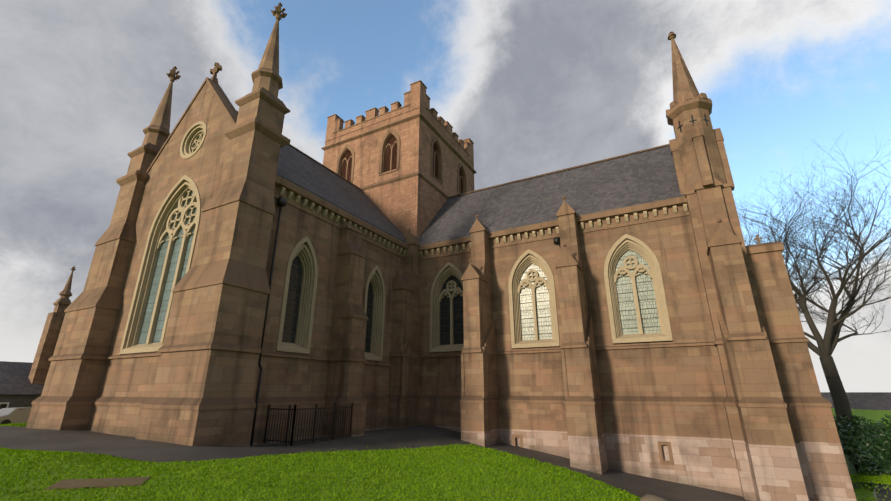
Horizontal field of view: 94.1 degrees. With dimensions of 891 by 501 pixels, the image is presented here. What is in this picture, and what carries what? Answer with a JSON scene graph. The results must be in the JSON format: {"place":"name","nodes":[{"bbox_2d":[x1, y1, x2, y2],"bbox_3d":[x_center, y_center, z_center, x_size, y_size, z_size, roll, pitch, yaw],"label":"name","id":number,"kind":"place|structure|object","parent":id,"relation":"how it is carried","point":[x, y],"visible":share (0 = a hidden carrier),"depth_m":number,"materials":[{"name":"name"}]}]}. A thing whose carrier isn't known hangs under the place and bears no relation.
{"place":"outdoors","nodes":[
{"label":"outdoors","id":0,"kind":"place"},
{"bbox_2d":[236,110,360,189],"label":"roof ridge","id":1,"kind":"structure","parent":0,"point":[321,164],"depth_m":30.01,"materials":[{"name":"stone"}]},
{"bbox_2d":[253,402,388,444],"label":"wall plinth","id":2,"kind":"structure","parent":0,"point":[376,417],"depth_m":18.47,"materials":[{"name":"brown stone"}]},
{"bbox_2d":[254,185,403,396],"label":"transept wall","id":3,"kind":"structure","parent":0,"point":[287,377],"depth_m":20.45,"materials":[{"name":"brown stone"}]},
{"bbox_2d":[93,62,407,406],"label":"stone moulding courses","id":4,"kind":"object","parent":3,"relation":"attached to","point":[225,102],"depth_m":20.85,"materials":[{"name":"brown stone"}]},
{"bbox_2d":[276,236,317,353],"bbox_3d":[-7.173,2.004,19.926,0.650,5.658,1.928,-10,-21,27],"label":"window surround","id":5,"kind":"object","parent":4,"relation":"attached to","point":[309,265],"visible":0.81,"depth_m":20.11,"materials":[{"name":"beige stone"}]},
{"bbox_2d":[282,256,301,342],"bbox_3d":[-7.406,2.328,19.950,0.001,4.620,1.140,-10,-21,27],"label":"window glass","id":6,"kind":"object","parent":5,"relation":"in","point":[291,311],"visible":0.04,"depth_m":19.99,"materials":[{"name":"black glass"}]},
{"bbox_2d":[364,265,384,360],"bbox_3d":[-4.452,3.617,24.668,0.650,5.654,1.923,-10,-21,27],"label":"window surround","id":7,"kind":"object","parent":4,"relation":"attached to","point":[375,280],"visible":0.69,"depth_m":25.00,"materials":[{"name":"beige stone"}]},
{"bbox_2d":[365,283,372,352],"bbox_3d":[-4.684,3.939,24.692,0.001,4.620,1.140,-10,-21,27],"label":"window glass","id":8,"kind":"object","parent":7,"relation":"in","point":[369,316],"visible":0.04,"depth_m":24.88,"materials":[{"name":"black glass"}]},
{"bbox_2d":[276,145,406,243],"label":"slate roof","id":9,"kind":"structure","parent":3,"relation":"on","point":[298,168],"depth_m":25.86,"materials":[{"name":"grey stone"}]},
{"bbox_2d":[279,187,406,255],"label":"transept corbels","id":10,"kind":"object","parent":3,"relation":"attached to","point":[304,202],"visible":0.85,"depth_m":22.38,"materials":[{"name":"brown stone"}]},
{"bbox_2d":[0,408,890,500],"bbox_3d":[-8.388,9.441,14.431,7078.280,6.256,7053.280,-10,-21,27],"label":"ground","id":11,"kind":"structure","parent":0,"point":[875,415],"depth_m":8.38,"materials":[{"name":"green plant"}]},
{"bbox_2d":[0,407,31,424],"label":"car","id":12,"kind":"object","parent":11,"relation":"on","point":[15,415],"visible":0.46,"depth_m":31.21,"materials":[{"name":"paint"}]},
{"bbox_2d":[0,394,40,407],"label":"house walls","id":13,"kind":"structure","parent":11,"relation":"on","point":[17,400],"depth_m":36.37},
{"bbox_2d":[0,361,43,394],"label":"house roof","id":14,"kind":"structure","parent":13,"relation":"on","point":[14,378],"depth_m":38.23,"materials":[{"name":"grey tile"}]},
{"bbox_2d":[28,312,64,383],"bbox_3d":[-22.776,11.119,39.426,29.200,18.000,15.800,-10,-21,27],"label":"buttress","id":15,"kind":"structure","parent":11,"relation":"on","point":[46,348],"depth_m":39.82,"materials":[{"name":"brown stone"}]},
{"bbox_2d":[53,272,72,312],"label":"pinnacle","id":16,"kind":"object","parent":15,"relation":"on","point":[60,308],"depth_m":41.80,"materials":[{"name":"brown stone"}]},
{"bbox_2d":[53,265,75,305],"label":"pinnacle mouldings","id":17,"kind":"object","parent":15,"relation":"on","point":[63,301],"depth_m":41.68,"materials":[{"name":"brown stone"}]},
{"bbox_2d":[323,108,474,237],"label":"tower wall","id":18,"kind":"structure","parent":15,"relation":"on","point":[414,204],"depth_m":33.06,"materials":[{"name":"brown stone"}]},
{"bbox_2d":[321,113,476,198],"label":"tower strings","id":19,"kind":"object","parent":18,"relation":"attached to","point":[418,173],"visible":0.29,"depth_m":34.00},
{"bbox_2d":[325,81,473,165],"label":"battlements","id":20,"kind":"object","parent":18,"relation":"on","point":[416,97],"visible":0.5,"depth_m":35.77,"materials":[{"name":"brown stone"}]},
{"bbox_2d":[327,80,473,155],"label":"tower copings","id":21,"kind":"object","parent":20,"relation":"on","point":[341,119],"visible":0.23,"depth_m":36.20,"materials":[{"name":"brown stone"}]},
{"bbox_2d":[336,129,466,194],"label":"window surrounds","id":22,"kind":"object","parent":18,"relation":"attached to","point":[432,171],"depth_m":34.67,"materials":[{"name":"brown stone"}]},
{"bbox_2d":[341,137,462,193],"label":"belfry louvres","id":23,"kind":"object","parent":22,"relation":"in","point":[388,153],"visible":0.33,"depth_m":34.50,"materials":[{"name":"brown wood"}]},
{"bbox_2d":[45,477,149,489],"bbox_3d":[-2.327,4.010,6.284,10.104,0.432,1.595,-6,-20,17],"label":"grave slab","id":24,"kind":"structure","parent":11,"relation":"on","point":[95,482],"depth_m":7.62,"materials":[{"name":"stone"}]},
{"bbox_2d":[87,405,141,436],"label":"wall plinth","id":25,"kind":"structure","parent":11,"relation":"on","point":[119,420],"depth_m":17.62,"materials":[{"name":"stone"}]},
{"bbox_2d":[26,18,366,446],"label":"pier wall","id":26,"kind":"structure","parent":11,"relation":"on","point":[239,230],"depth_m":18.06,"materials":[{"name":"brown stone"}]},
{"bbox_2d":[98,82,233,396],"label":"gable wall","id":27,"kind":"structure","parent":26,"relation":"attached to","point":[202,168],"depth_m":20.80,"materials":[{"name":"stone"}]},
{"bbox_2d":[119,175,200,353],"bbox_3d":[-13.132,0.394,19.896,4.270,8.788,0.550,-10,-21,27],"label":"gable window frame","id":28,"kind":"object","parent":27,"relation":"attached to","point":[164,221],"visible":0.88,"depth_m":20.25,"materials":[{"name":"beige stone"}]},
{"bbox_2d":[138,191,196,343],"bbox_3d":[-13.029,0.597,20.027,3.580,8.047,0.001,-10,-21,27],"label":"gable window glass","id":29,"kind":"object","parent":28,"relation":"in","point":[153,295],"depth_m":19.93,"materials":[{"name":"grey glass"}]},
{"bbox_2d":[180,121,206,158],"bbox_3d":[-13.145,-5.745,21.956,2.181,2.181,0.465,-10,-21,27],"label":"round window","id":30,"kind":"structure","parent":27,"relation":"attached to","point":[189,148],"depth_m":22.16,"materials":[{"name":"beige stone"}]},
{"bbox_2d":[31,2,367,409],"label":"buttress weatherings","id":31,"kind":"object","parent":26,"relation":"attached to","point":[232,272],"depth_m":18.56,"materials":[{"name":"brown stone"}]},
{"bbox_2d":[0,425,890,500],"bbox_3d":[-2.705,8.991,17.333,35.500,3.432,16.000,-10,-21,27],"label":"path apron","id":32,"kind":"object","parent":11,"relation":"on","point":[414,435],"visible":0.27,"depth_m":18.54,"materials":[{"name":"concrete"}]},
{"bbox_2d":[264,402,353,444],"bbox_3d":[-5.790,7.389,17.965,1.590,1.500,3.490,-10,-21,27],"label":"railing","id":33,"kind":"object","parent":32,"relation":"on","point":[291,441],"visible":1,"depth_m":16.90,"materials":[{"name":"metal"}]},
{"bbox_2d":[420,205,726,460],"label":"church wall","id":34,"kind":"structure","parent":11,"relation":"on","point":[694,371],"depth_m":21.98,"materials":[{"name":"brown stone"}]},
{"bbox_2d":[250,197,560,444],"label":"downpipes","id":35,"kind":"object","parent":34,"relation":"attached to","point":[281,202],"visible":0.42,"depth_m":17.88,"materials":[{"name":"metal"}]},
{"bbox_2d":[430,262,463,352],"bbox_3d":[0.336,3.580,26.741,2.741,5.757,0.600,-10,-21,27],"label":"window frame","id":36,"kind":"object","parent":34,"relation":"attached to","point":[444,274],"visible":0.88,"depth_m":26.98,"materials":[{"name":"beige stone"}]},
{"bbox_2d":[440,275,463,344],"bbox_3d":[0.450,3.846,26.873,1.960,4.898,0.001,-10,-21,27],"label":"window glass","id":37,"kind":"object","parent":36,"relation":"in","point":[445,321],"depth_m":26.75,"materials":[{"name":"black glass"}]},
{"bbox_2d":[508,249,559,348],"bbox_3d":[5.124,2.741,24.278,2.751,5.763,0.600,-10,-21,27],"label":"window frame","id":38,"kind":"object","parent":34,"relation":"attached to","point":[521,265],"visible":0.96,"depth_m":24.28,"materials":[{"name":"beige stone"}]},
{"bbox_2d":[519,264,551,339],"bbox_3d":[5.239,3.010,24.409,1.960,4.898,0.001,-10,-21,27],"label":"window glass","id":39,"kind":"object","parent":38,"relation":"in","point":[543,313],"depth_m":24.25,"materials":[{"name":"white glass"}]},
{"bbox_2d":[418,146,684,245],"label":"roof","id":40,"kind":"structure","parent":34,"relation":"on","point":[649,176],"depth_m":27.36,"materials":[{"name":"grey tile"}]},
{"bbox_2d":[419,204,687,256],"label":"corbels","id":41,"kind":"object","parent":34,"relation":"attached to","point":[557,229],"visible":0.79,"depth_m":24.50,"materials":[{"name":"brown stone"}]},
{"bbox_2d":[512,434,673,464],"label":"vent surrounds","id":42,"kind":"object","parent":34,"relation":"attached to","point":[662,461],"visible":0.65,"depth_m":18.87,"materials":[{"name":"stone"}]},
{"bbox_2d":[418,196,784,405],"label":"string courses","id":43,"kind":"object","parent":34,"relation":"attached to","point":[641,208],"depth_m":22.56,"materials":[{"name":"brown stone"}]},
{"bbox_2d":[604,234,672,343],"bbox_3d":[9.913,1.905,21.814,2.748,5.761,0.600,-10,-21,27],"label":"window frame","id":44,"kind":"object","parent":34,"relation":"attached to","point":[619,249],"visible":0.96,"depth_m":21.73,"materials":[{"name":"beige stone"}]},
{"bbox_2d":[614,250,660,334],"bbox_3d":[10.028,2.173,21.946,1.960,4.898,0.001,-10,-21,27],"label":"window glass","id":45,"kind":"object","parent":44,"relation":"in","point":[647,306],"depth_m":21.78,"materials":[{"name":"white glass"}]},
{"bbox_2d":[418,402,742,495],"bbox_3d":[5.768,11.010,20.884,19.560,6.280,0.460,-10,-21,27],"label":"wall base","id":46,"kind":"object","parent":11,"relation":"on","point":[698,437],"depth_m":19.35,"materials":[{"name":"brown stone"}]},
{"bbox_2d":[671,38,814,500],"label":"corner buttress","id":47,"kind":"structure","parent":11,"relation":"on","point":[769,457],"depth_m":17.63,"materials":[{"name":"brown stone"}]},
{"bbox_2d":[674,114,708,136],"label":"arrow slits","id":48,"kind":"object","parent":47,"relation":"in","point":[693,120],"visible":0.25,"depth_m":21.74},
{"bbox_2d":[666,32,791,407],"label":"turret stone trim","id":49,"kind":"structure","parent":47,"relation":"attached to","point":[719,233],"depth_m":18.82,"materials":[{"name":"brown stone"}]},
{"bbox_2d":[748,251,856,500],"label":"wall","id":50,"kind":"structure","parent":11,"relation":"on","point":[825,463],"depth_m":17.57,"materials":[{"name":"stone"}]},
{"bbox_2d":[746,235,831,406],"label":"wall trim","id":51,"kind":"structure","parent":50,"relation":"on","point":[794,401],"depth_m":18.01,"materials":[{"name":"stone"}]},
{"bbox_2d":[735,129,890,425],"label":"bare tree","id":52,"kind":"object","parent":11,"relation":"on","point":[827,344],"visible":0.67,"depth_m":51.45,"materials":[{"name":"brown plant"}]},
{"bbox_2d":[834,413,890,488],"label":"laurel hedge","id":53,"kind":"object","parent":11,"relation":"on","point":[867,451],"visible":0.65,"depth_m":25.98,"materials":[{"name":"green plant"}]},
{"bbox_2d":[0,0,890,391],"label":"sky","id":54,"kind":"structure","parent":0,"point":[537,87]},
{"bbox_2d":[388,213,608,473],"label":"buttresses","id":55,"kind":"structure","parent":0,"point":[585,427],"depth_m":22.45,"materials":[{"name":"brown stone"}]},
{"bbox_2d":[388,196,601,404],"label":"buttress caps","id":56,"kind":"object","parent":55,"relation":"attached to","point":[569,256],"depth_m":23.66,"materials":[{"name":"brown stone"}]},
{"bbox_2d":[449,144,669,197],"bbox_3d":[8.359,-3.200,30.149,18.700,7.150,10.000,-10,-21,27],"label":"roof ridge","id":57,"kind":"structure","parent":0,"point":[636,152],"depth_m":30.68,"materials":[{"name":"stone"}]},
{"bbox_2d":[820,392,890,409],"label":"house roof","id":58,"kind":"structure","parent":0,"point":[870,400],"depth_m":69.31,"materials":[{"name":"grey tile"}]}
]}

